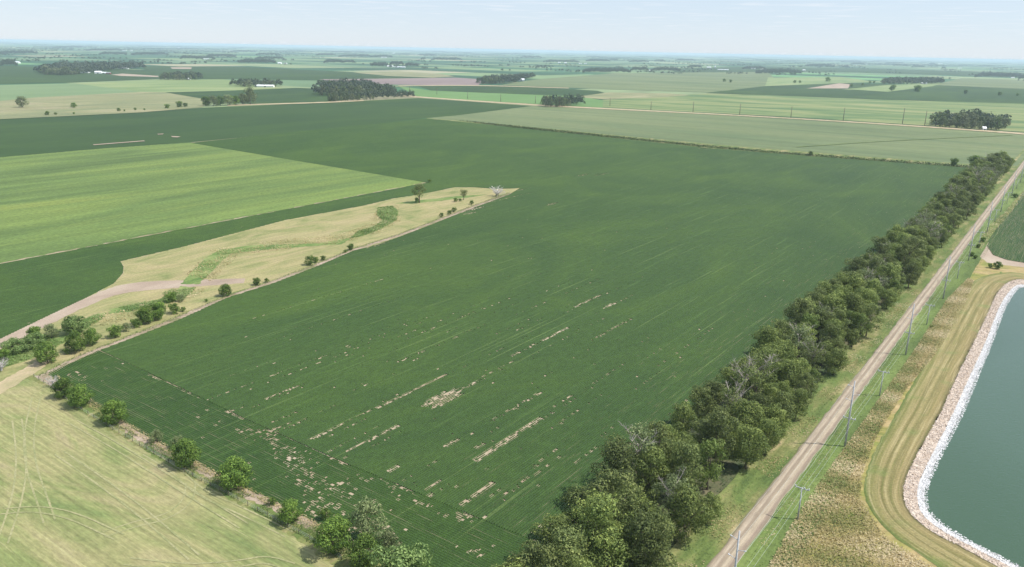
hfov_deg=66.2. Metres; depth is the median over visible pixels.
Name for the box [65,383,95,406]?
bush
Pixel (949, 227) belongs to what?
windbreak tree
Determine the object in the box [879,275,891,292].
windbreak tree
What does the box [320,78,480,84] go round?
ploughed field
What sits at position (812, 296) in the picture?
windbreak tree
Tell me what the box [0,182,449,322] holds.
field soil
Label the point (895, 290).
windbreak tree
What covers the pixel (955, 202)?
windbreak tree
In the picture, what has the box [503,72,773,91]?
pale crop field
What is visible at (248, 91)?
tree
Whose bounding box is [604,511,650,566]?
windbreak tree
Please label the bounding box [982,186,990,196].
windbreak tree
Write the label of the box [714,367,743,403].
windbreak tree
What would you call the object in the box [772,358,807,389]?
windbreak tree
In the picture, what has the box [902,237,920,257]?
windbreak tree
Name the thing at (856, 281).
windbreak tree
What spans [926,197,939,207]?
windbreak tree
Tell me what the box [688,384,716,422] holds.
windbreak tree
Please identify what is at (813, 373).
windbreak tree
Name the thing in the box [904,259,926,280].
windbreak tree
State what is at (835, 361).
windbreak tree
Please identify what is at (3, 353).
bush
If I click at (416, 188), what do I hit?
tree
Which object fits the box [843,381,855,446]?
power pole
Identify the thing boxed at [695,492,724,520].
windbreak tree
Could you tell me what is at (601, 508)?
windbreak tree
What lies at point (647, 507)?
windbreak tree
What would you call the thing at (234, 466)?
bush
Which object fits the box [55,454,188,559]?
mowing swath
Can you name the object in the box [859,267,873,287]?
windbreak tree
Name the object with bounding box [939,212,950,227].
windbreak tree
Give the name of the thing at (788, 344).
windbreak tree
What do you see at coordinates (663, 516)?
windbreak tree
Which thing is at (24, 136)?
soybean field
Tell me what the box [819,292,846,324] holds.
windbreak tree
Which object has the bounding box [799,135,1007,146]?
field boundary
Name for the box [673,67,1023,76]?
soybean field
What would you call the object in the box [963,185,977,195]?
windbreak tree
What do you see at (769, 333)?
windbreak tree
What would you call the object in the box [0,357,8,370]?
dead tree
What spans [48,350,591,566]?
headland rows
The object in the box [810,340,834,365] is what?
windbreak tree
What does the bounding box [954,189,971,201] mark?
windbreak tree
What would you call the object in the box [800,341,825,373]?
windbreak tree
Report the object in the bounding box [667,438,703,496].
windbreak tree
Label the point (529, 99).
green field
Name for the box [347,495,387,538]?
tree
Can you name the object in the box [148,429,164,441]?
bush
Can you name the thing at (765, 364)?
windbreak tree
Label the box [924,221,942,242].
windbreak tree
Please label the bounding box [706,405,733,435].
windbreak tree
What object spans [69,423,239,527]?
mowing swath
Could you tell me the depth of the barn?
2113.88 m
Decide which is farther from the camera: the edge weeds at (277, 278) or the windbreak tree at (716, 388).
the edge weeds at (277, 278)
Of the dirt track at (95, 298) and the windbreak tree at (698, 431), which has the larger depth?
the dirt track at (95, 298)
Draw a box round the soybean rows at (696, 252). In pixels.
[0,118,967,543]
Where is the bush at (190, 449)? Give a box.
[167,438,202,468]
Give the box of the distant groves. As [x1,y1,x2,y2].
[0,42,1023,122]
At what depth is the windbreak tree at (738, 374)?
247.00 m
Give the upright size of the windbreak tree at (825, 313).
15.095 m
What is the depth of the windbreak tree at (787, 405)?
240.60 m
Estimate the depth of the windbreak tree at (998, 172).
719.27 m
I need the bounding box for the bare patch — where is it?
[93,140,143,144]
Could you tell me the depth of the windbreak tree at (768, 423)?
221.70 m
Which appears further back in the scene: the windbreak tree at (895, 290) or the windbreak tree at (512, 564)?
the windbreak tree at (895, 290)
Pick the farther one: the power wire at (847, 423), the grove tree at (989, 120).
the grove tree at (989, 120)
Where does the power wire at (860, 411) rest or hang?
attached to the power pole at (849, 418)
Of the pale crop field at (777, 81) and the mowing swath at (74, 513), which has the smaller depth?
the mowing swath at (74, 513)
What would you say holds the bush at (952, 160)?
on the farmland
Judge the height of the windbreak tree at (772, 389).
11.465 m
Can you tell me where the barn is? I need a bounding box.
[256,85,274,86]
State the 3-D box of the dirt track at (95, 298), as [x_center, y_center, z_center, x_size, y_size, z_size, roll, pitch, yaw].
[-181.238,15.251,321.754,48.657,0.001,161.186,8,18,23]
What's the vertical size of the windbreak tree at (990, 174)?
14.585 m
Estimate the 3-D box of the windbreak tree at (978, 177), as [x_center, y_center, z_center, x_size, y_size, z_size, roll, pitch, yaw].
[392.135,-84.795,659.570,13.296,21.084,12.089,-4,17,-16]
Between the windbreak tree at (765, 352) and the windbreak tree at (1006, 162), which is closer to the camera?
the windbreak tree at (765, 352)
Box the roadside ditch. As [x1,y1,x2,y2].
[737,168,1023,566]
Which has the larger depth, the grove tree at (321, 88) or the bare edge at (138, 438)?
the grove tree at (321, 88)
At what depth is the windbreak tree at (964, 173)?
697.84 m
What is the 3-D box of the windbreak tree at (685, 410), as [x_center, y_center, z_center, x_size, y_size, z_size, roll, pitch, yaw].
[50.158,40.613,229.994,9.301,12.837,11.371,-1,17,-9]
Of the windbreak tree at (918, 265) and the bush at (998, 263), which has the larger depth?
the bush at (998, 263)
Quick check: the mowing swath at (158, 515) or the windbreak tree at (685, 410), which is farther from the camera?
the windbreak tree at (685, 410)
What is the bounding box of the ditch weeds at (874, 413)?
[746,227,999,566]
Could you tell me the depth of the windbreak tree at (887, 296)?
355.22 m
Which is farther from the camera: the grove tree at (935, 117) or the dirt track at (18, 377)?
the grove tree at (935, 117)
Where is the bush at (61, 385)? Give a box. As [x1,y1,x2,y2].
[50,377,75,397]
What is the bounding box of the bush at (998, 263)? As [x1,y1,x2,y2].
[993,261,1003,268]
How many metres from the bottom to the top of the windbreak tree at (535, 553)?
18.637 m
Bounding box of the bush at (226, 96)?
[222,94,232,104]
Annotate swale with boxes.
[0,312,105,366]
[108,286,194,313]
[181,238,350,283]
[352,207,397,237]
[397,194,486,203]
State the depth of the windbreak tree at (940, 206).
526.07 m
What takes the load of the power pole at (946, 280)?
on the farmland
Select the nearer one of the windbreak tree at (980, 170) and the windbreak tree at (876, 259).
the windbreak tree at (876, 259)
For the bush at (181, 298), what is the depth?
347.81 m
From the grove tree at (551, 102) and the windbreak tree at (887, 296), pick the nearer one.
the windbreak tree at (887, 296)
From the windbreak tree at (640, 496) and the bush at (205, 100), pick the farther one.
the bush at (205, 100)
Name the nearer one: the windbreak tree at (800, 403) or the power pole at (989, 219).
the windbreak tree at (800, 403)
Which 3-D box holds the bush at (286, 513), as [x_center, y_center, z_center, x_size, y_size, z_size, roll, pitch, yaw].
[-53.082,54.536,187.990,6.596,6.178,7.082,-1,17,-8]
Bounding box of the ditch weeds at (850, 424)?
[759,256,962,546]
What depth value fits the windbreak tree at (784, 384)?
252.78 m
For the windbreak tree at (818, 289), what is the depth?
337.06 m
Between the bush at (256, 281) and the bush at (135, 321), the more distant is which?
the bush at (256, 281)
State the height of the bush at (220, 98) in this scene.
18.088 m
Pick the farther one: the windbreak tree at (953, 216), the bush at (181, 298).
the windbreak tree at (953, 216)
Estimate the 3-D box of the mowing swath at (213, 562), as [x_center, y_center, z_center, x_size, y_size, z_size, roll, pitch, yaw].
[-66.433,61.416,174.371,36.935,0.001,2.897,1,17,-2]
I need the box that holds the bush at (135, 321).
[130,318,141,327]
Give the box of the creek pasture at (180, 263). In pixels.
[0,187,518,381]
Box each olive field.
[76,79,278,91]
[842,83,941,91]
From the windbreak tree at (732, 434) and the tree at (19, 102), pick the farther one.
the tree at (19, 102)
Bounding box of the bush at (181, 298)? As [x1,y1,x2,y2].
[176,294,184,301]
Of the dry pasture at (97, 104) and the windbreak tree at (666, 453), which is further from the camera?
the dry pasture at (97, 104)
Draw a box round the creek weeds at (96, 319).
[0,287,193,366]
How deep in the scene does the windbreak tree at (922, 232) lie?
452.62 m
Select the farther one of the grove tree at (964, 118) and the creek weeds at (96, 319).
the grove tree at (964, 118)
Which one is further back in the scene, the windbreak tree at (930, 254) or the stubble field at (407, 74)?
the stubble field at (407, 74)
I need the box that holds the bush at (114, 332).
[106,324,123,337]
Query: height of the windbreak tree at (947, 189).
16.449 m
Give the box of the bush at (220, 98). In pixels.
[215,96,225,105]
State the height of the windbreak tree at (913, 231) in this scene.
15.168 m
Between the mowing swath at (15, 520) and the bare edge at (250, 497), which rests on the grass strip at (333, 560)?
the bare edge at (250, 497)
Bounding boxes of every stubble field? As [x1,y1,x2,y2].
[353,71,453,77]
[582,92,685,98]
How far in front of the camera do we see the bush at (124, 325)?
310.60 m
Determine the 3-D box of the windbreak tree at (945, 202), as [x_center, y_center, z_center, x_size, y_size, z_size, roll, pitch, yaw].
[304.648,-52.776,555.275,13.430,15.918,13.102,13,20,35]
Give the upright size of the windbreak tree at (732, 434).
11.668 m
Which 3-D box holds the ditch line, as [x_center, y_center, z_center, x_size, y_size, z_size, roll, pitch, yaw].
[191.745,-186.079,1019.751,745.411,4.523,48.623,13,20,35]
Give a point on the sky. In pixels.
(902, 29)
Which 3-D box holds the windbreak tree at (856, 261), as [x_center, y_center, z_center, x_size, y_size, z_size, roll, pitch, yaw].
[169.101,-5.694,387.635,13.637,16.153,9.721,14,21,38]
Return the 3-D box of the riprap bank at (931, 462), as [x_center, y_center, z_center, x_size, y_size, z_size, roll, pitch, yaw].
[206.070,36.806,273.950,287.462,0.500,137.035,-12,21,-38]
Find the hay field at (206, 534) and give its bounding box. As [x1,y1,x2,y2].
[0,379,333,566]
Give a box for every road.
[228,100,363,105]
[396,95,1023,133]
[401,85,559,87]
[706,161,1023,566]
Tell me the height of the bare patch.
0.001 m
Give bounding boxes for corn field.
[0,142,423,262]
[432,106,1023,165]
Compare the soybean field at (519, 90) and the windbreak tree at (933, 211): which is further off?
the soybean field at (519, 90)
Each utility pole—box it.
[795,484,809,519]
[878,369,888,395]
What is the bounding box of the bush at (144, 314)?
[133,304,154,323]
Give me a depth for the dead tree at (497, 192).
611.62 m
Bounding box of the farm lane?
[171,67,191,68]
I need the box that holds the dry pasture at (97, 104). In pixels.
[0,92,202,118]
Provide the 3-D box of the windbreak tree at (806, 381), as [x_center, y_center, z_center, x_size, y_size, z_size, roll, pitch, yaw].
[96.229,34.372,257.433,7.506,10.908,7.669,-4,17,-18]
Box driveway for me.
[113,74,157,76]
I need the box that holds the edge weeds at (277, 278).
[39,192,509,375]
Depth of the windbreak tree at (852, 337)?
307.34 m
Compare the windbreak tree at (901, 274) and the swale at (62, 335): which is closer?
the swale at (62, 335)
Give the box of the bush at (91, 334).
[82,327,101,344]
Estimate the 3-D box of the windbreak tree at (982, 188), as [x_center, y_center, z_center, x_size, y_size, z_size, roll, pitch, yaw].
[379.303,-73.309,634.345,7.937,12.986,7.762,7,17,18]
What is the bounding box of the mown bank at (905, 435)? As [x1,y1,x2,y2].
[864,272,1023,566]
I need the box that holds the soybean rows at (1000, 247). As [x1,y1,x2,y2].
[987,196,1023,261]
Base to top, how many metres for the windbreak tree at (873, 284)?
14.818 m
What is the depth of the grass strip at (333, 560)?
197.40 m
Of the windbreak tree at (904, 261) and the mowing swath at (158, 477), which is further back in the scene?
the windbreak tree at (904, 261)
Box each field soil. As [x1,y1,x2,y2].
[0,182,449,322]
[56,137,945,566]
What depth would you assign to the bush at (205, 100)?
1433.87 m
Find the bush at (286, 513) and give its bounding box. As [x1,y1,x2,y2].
[276,497,303,523]
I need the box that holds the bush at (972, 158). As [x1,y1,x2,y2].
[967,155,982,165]
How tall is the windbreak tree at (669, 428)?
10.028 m
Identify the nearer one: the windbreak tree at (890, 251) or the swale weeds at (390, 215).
the windbreak tree at (890, 251)
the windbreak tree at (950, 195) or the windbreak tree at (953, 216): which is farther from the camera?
the windbreak tree at (950, 195)
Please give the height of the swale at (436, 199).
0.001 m
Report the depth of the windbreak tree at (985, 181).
651.92 m
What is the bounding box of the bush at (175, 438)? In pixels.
[169,434,181,448]
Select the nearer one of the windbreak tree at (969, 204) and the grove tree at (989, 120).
the windbreak tree at (969, 204)
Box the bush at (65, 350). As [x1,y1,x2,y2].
[62,348,70,354]
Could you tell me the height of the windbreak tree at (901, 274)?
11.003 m
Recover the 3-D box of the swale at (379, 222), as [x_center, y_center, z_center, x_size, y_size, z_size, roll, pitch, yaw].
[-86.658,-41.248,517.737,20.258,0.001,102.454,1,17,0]
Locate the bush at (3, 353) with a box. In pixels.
[0,347,9,358]
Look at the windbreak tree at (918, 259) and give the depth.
406.89 m
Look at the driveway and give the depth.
2692.17 m
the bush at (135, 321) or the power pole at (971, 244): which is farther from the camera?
the power pole at (971, 244)
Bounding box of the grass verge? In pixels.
[659,149,1023,566]
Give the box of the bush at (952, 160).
[950,158,959,165]
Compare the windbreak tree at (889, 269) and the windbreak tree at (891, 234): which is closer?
the windbreak tree at (889, 269)
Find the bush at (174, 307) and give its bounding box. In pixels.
[168,303,179,313]
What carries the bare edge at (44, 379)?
on the grass strip at (333, 560)
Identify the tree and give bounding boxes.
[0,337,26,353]
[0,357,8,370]
[15,96,28,106]
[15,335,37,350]
[24,331,45,344]
[46,375,57,387]
[242,87,257,103]
[312,513,351,554]
[317,507,331,518]
[318,85,325,95]
[346,532,381,566]
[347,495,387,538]
[366,540,434,566]
[374,526,401,554]
[410,183,426,202]
[490,556,526,566]
[491,186,504,195]
[506,538,564,566]
[529,511,575,565]
[544,523,592,566]
[548,96,553,106]
[559,483,594,532]
[563,556,595,566]
[571,487,621,565]
[579,467,643,527]
[582,525,634,566]
[590,434,638,495]
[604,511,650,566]
[609,482,648,513]
[620,422,658,479]
[620,509,677,566]
[622,499,673,544]
[629,445,672,500]
[635,420,675,466]
[646,505,673,558]
[652,467,689,520]
[653,423,680,453]
[654,436,680,485]
[666,482,714,542]
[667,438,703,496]
[669,401,697,440]
[671,430,701,460]
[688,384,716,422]
[690,416,715,454]
[691,438,728,489]
[694,404,740,461]
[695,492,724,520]
[696,380,727,417]
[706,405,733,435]
[713,417,749,453]
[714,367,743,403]
[719,380,752,414]
[721,358,747,385]
[728,356,761,402]
[728,423,771,468]
[729,399,768,443]
[733,352,778,400]
[739,346,783,393]
[747,324,787,357]
[747,392,773,423]
[750,417,786,454]
[753,340,794,381]
[763,382,780,407]
[763,402,792,438]
[771,318,793,341]
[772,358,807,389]
[772,391,797,422]
[773,339,799,360]
[773,380,792,401]
[782,297,815,340]
[785,322,816,357]
[788,388,812,416]
[790,297,817,325]
[790,321,817,357]
[793,357,811,381]
[794,312,820,348]
[796,372,817,399]
[797,291,824,307]
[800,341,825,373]
[804,368,826,393]
[807,281,843,303]
[808,286,827,311]
[810,305,835,342]
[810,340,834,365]
[817,322,845,351]
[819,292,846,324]
[819,304,833,328]
[821,318,846,341]
[824,278,841,292]
[824,347,849,374]
[825,336,849,354]
[830,308,852,337]
[832,272,849,286]
[835,289,849,314]
[837,284,852,303]
[840,256,867,275]
[840,290,865,319]
[842,309,860,333]
[842,328,862,346]
[843,270,866,287]
[847,273,866,302]
[850,312,873,338]
[854,287,878,317]
[855,303,885,336]
[858,252,876,262]
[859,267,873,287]
[863,288,880,307]
[864,269,875,287]
[865,236,892,266]
[865,254,885,280]
[865,278,885,297]
[873,262,905,291]
[875,253,897,274]
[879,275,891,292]
[880,230,899,243]
[880,289,898,308]
[882,249,897,266]
[884,278,902,297]
[886,223,905,242]
[887,243,905,261]
[888,287,900,303]
[891,272,906,290]
[894,232,910,251]
[894,243,916,271]
[901,236,926,260]
[902,224,919,233]
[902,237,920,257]
[902,261,919,287]
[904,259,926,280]
[907,227,918,235]
[910,257,922,271]
[911,235,927,250]
[913,209,935,228]
[914,216,925,226]
[914,228,931,251]
[918,210,934,228]
[919,245,936,260]
[920,221,941,244]
[920,256,931,268]
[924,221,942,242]
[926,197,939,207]
[926,202,945,219]
[927,209,939,220]
[927,237,939,252]
[933,113,940,125]
[933,233,940,247]
[934,215,949,230]
[936,193,945,201]
[937,198,951,210]
[938,207,955,221]
[938,227,950,246]
[939,117,945,125]
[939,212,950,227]
[942,191,955,200]
[943,182,956,193]
[945,225,956,240]
[946,213,962,232]
[948,184,963,199]
[948,207,957,221]
[949,177,960,183]
[949,199,963,208]
[951,209,967,225]
[953,115,961,127]
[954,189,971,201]
[955,177,974,186]
[957,168,974,173]
[958,115,967,126]
[958,195,967,208]
[960,170,970,178]
[960,200,977,219]
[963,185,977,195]
[968,112,978,122]
[968,194,979,207]
[970,159,983,166]
[971,170,985,182]
[974,166,985,173]
[978,184,986,195]
[979,179,990,191]
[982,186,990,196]
[983,170,994,176]
[986,118,992,128]
[986,157,994,163]
[986,177,992,189]
[988,163,997,171]
[993,115,1002,129]
[994,159,1002,166]
[994,170,1002,183]
[997,164,1004,175]
[1002,160,1010,170]
[1003,117,1010,127]
[1003,165,1009,174]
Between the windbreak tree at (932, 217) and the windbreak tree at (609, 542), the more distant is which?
the windbreak tree at (932, 217)
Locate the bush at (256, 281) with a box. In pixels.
[252,277,260,284]
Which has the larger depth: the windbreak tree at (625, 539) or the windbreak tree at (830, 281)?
the windbreak tree at (830, 281)
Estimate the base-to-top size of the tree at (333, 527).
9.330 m
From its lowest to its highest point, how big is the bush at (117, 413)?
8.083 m
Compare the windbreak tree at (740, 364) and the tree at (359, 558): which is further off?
the windbreak tree at (740, 364)
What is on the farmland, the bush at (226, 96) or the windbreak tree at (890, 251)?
the bush at (226, 96)
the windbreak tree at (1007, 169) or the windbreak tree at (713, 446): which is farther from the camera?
the windbreak tree at (1007, 169)
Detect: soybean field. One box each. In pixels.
[0,66,164,83]
[0,98,527,156]
[143,66,436,80]
[169,88,363,103]
[420,86,603,95]
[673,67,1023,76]
[709,83,1023,103]
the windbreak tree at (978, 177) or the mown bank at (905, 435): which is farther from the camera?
the windbreak tree at (978, 177)
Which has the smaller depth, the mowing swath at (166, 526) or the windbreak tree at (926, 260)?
the mowing swath at (166, 526)
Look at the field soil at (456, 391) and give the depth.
232.93 m
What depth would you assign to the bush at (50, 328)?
300.97 m
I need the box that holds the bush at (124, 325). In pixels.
[122,323,130,331]
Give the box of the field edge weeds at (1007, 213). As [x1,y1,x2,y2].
[979,191,1023,248]
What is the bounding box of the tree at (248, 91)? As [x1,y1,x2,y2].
[242,87,257,103]
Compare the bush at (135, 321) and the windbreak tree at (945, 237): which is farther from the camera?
the windbreak tree at (945, 237)
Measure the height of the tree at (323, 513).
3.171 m
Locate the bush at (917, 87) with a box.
[914,85,922,91]
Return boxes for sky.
[0,0,1023,60]
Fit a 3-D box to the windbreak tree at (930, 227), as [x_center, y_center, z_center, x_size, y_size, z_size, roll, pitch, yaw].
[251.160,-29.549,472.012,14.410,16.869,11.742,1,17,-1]
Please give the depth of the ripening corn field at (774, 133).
1168.80 m
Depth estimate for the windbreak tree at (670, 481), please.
186.95 m
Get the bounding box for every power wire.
[732,166,1019,532]
[733,187,1006,547]
[737,216,988,562]
[747,200,1003,566]
[748,173,1020,548]
[755,203,1003,564]
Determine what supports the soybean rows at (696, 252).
on the field soil at (456, 391)
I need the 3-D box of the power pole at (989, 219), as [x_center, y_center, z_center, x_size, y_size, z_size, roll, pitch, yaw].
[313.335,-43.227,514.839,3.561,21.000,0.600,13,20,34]
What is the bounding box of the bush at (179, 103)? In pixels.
[175,101,182,106]
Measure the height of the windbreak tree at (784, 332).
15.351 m
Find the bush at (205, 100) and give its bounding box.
[201,96,210,105]
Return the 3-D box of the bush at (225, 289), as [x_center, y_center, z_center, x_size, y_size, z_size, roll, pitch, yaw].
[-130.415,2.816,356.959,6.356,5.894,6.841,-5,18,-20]
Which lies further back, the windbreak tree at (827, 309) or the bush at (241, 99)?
the bush at (241, 99)
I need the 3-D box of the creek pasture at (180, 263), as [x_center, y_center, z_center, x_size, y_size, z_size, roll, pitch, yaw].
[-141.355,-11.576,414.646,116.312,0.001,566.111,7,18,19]
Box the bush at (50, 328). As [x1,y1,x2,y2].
[43,323,58,337]
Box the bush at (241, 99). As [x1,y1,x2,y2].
[237,93,249,103]
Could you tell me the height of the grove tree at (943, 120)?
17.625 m
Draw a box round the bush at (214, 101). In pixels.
[208,95,217,105]
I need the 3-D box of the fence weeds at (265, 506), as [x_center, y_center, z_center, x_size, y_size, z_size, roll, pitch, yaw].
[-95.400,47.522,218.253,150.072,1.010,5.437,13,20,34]
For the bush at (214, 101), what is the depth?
1439.29 m
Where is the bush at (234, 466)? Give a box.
[214,455,254,489]
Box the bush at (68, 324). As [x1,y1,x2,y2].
[61,314,88,332]
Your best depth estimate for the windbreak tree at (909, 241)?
421.04 m
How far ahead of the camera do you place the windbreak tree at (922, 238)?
441.73 m
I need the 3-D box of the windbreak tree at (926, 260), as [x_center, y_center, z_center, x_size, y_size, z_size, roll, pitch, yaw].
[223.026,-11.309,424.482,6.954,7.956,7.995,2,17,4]
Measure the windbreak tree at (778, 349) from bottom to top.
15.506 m
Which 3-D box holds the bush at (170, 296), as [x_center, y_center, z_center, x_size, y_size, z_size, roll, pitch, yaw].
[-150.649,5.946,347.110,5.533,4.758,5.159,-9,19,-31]
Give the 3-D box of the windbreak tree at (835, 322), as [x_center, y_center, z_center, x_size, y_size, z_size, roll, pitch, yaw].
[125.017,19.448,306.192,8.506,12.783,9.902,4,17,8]
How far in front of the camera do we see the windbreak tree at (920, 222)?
490.37 m
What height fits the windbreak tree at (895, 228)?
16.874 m
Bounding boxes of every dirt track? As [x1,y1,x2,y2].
[0,278,244,348]
[0,359,49,393]
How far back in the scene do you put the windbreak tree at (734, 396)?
234.76 m
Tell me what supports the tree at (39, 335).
on the farmland
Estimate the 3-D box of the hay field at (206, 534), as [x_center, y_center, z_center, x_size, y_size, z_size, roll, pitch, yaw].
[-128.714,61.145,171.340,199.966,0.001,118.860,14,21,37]
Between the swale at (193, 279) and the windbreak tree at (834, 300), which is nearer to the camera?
the windbreak tree at (834, 300)
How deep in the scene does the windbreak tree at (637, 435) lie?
202.42 m
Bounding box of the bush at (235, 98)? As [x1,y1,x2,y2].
[230,95,239,104]
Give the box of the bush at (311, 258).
[304,255,315,264]
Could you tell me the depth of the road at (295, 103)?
1541.83 m
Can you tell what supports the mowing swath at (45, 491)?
on the hay field at (206, 534)
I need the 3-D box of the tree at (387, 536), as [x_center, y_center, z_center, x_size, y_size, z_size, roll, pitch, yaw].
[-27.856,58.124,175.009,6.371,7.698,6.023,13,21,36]
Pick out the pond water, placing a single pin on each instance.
(975, 493)
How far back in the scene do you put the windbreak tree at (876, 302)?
345.49 m
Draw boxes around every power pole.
[728,531,745,566]
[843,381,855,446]
[905,304,917,354]
[942,256,950,298]
[968,227,974,260]
[986,202,992,232]
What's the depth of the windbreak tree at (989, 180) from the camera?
660.54 m
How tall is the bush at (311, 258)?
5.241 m
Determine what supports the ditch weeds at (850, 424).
on the roadside ditch
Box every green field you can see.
[0,83,135,100]
[399,86,602,107]
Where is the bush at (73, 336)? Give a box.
[63,330,86,351]
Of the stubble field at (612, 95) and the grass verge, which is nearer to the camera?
the grass verge
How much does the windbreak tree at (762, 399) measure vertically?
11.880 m
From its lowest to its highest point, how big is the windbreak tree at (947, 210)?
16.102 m
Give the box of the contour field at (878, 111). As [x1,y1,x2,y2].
[603,93,1023,131]
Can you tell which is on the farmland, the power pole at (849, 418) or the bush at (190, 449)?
the bush at (190, 449)
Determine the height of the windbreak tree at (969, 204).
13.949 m
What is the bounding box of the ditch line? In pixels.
[456,119,971,166]
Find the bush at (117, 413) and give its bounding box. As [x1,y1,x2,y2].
[99,397,129,424]
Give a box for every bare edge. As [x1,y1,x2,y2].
[35,374,58,390]
[114,419,171,456]
[188,461,334,537]
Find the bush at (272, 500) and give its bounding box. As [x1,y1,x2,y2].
[266,496,277,505]
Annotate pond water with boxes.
[918,287,1023,566]
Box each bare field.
[812,83,849,87]
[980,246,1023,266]
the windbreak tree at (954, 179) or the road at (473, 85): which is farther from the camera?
the road at (473, 85)
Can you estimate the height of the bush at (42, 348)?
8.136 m
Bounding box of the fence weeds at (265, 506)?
[56,388,360,558]
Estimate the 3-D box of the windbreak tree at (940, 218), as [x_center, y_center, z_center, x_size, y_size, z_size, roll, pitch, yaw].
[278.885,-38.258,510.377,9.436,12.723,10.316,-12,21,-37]
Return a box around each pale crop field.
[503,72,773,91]
[765,77,872,85]
[938,78,1023,88]
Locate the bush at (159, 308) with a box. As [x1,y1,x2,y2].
[148,301,165,319]
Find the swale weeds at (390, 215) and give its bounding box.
[350,206,397,237]
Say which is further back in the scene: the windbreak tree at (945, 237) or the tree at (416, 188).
the tree at (416, 188)
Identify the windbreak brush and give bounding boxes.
[588,225,956,541]
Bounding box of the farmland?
[0,42,1023,492]
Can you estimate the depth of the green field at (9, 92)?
1799.20 m
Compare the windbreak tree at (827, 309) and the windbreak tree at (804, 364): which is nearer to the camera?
the windbreak tree at (804, 364)
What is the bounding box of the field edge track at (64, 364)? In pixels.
[37,193,510,377]
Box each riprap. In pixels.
[903,279,1023,566]
[917,284,1022,566]
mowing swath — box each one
[0,420,16,533]
[1,512,114,539]
[5,506,123,533]
[7,419,26,542]
[23,398,43,522]
[33,396,55,518]
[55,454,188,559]
[63,451,198,554]
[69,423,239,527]
[77,420,248,523]
[102,483,186,531]
[105,482,196,536]
[123,563,280,566]
[131,556,294,563]
[143,454,285,536]
[151,451,292,531]
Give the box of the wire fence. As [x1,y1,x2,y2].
[33,374,341,559]
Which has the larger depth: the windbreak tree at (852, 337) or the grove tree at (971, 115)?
the grove tree at (971, 115)
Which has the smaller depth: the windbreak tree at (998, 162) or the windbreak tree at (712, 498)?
the windbreak tree at (712, 498)
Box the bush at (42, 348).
[32,341,59,362]
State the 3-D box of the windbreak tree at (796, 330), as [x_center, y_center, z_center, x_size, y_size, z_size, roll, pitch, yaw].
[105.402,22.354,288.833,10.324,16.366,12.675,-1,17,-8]
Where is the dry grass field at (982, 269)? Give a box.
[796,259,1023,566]
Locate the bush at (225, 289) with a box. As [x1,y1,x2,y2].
[218,284,231,295]
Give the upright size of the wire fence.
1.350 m
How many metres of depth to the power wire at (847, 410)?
224.50 m
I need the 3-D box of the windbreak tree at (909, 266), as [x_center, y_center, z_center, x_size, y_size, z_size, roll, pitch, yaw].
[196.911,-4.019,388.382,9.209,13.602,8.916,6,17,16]
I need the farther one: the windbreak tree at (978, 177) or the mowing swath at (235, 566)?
the windbreak tree at (978, 177)
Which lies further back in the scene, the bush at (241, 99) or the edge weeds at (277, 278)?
the bush at (241, 99)
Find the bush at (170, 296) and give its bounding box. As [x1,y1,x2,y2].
[164,291,176,302]
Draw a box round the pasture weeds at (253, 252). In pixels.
[54,205,400,346]
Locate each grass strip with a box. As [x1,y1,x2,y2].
[25,374,386,566]
[428,118,969,167]
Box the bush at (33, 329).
[25,326,40,336]
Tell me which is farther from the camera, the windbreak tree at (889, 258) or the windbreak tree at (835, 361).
the windbreak tree at (889, 258)

